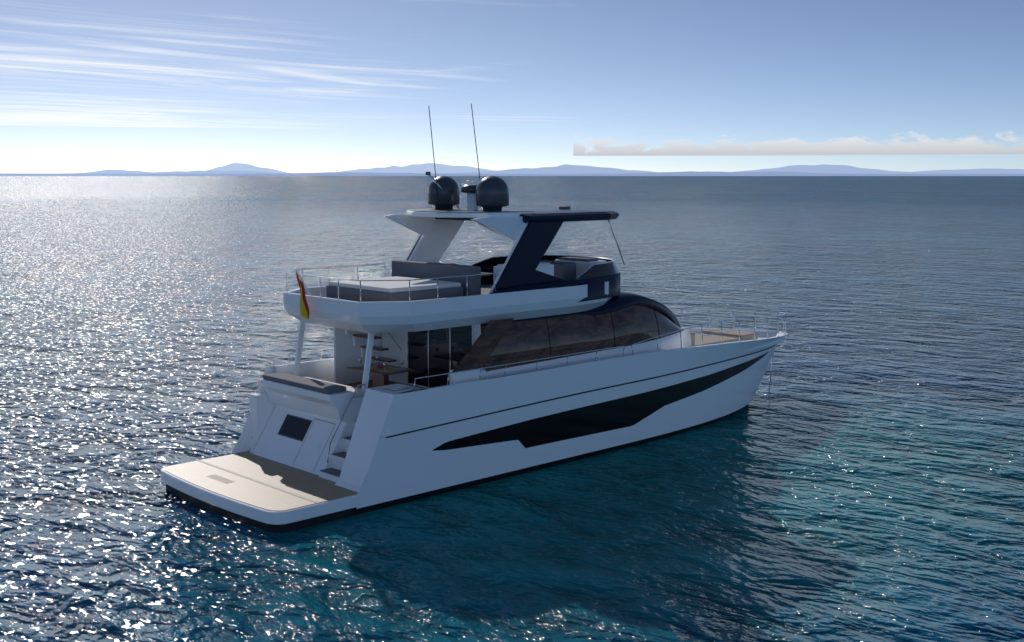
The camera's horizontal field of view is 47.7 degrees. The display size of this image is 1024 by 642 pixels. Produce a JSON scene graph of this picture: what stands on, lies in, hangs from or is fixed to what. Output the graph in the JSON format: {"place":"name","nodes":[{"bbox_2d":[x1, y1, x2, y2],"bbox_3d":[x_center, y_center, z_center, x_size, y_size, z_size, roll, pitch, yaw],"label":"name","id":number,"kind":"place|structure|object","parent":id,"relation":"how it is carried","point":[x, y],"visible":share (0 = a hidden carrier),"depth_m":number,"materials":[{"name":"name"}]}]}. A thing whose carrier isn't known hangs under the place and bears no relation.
{"place":"outdoors","nodes":[
{"label":"outdoors","id":0,"kind":"place"},
{"bbox_2d":[0,49,366,128],"bbox_3d":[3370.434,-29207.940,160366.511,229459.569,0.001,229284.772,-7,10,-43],"label":"cloud","id":1,"kind":"structure","parent":0,"point":[43,116],"depth_m":174590.33,"materials":[{"name":"white"}]},
{"bbox_2d":[206,163,494,172],"bbox_3d":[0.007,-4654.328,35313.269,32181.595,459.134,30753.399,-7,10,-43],"label":"mountain","id":2,"kind":"structure","parent":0,"point":[425,168],"depth_m":41455.93,"materials":[{"name":"blue stone"}]},
{"bbox_2d":[0,176,1023,641],"bbox_3d":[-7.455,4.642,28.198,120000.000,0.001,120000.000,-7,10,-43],"label":"sea","id":3,"kind":"structure","parent":0,"point":[852,470],"depth_m":36.31,"materials":[{"name":"liquid"}]},
{"bbox_2d":[160,104,787,532],"bbox_3d":[1.473,-1.205,36.063,24.700,10.602,5.808,-7,10,-43],"label":"yacht","id":4,"kind":"object","parent":3,"relation":"on","point":[434,376],"visible":0.98,"depth_m":31.77,"materials":[{"name":"white plastic"}]},
{"bbox_2d":[0,164,1023,173],"bbox_3d":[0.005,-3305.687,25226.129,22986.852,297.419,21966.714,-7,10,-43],"label":"mountain","id":5,"kind":"structure","parent":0,"point":[582,169],"depth_m":28804.66,"materials":[{"name":"blue stone"}]},
{"bbox_2d":[0,171,1023,175],"bbox_3d":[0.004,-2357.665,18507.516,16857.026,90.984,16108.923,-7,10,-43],"label":"coast","id":6,"kind":"structure","parent":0,"point":[694,173],"depth_m":21417.78,"materials":[{"name":"blue"}]},
{"bbox_2d":[0,0,1023,172],"label":"sky","id":7,"kind":"structure","parent":0,"point":[535,76],"materials":[{"name":"blue"}]},
{"bbox_2d":[573,131,1023,155],"bbox_3d":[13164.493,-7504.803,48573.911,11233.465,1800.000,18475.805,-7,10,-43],"label":"cloud","id":8,"kind":"structure","parent":0,"point":[858,146],"depth_m":49899.53,"materials":[{"name":"white"}]}
]}

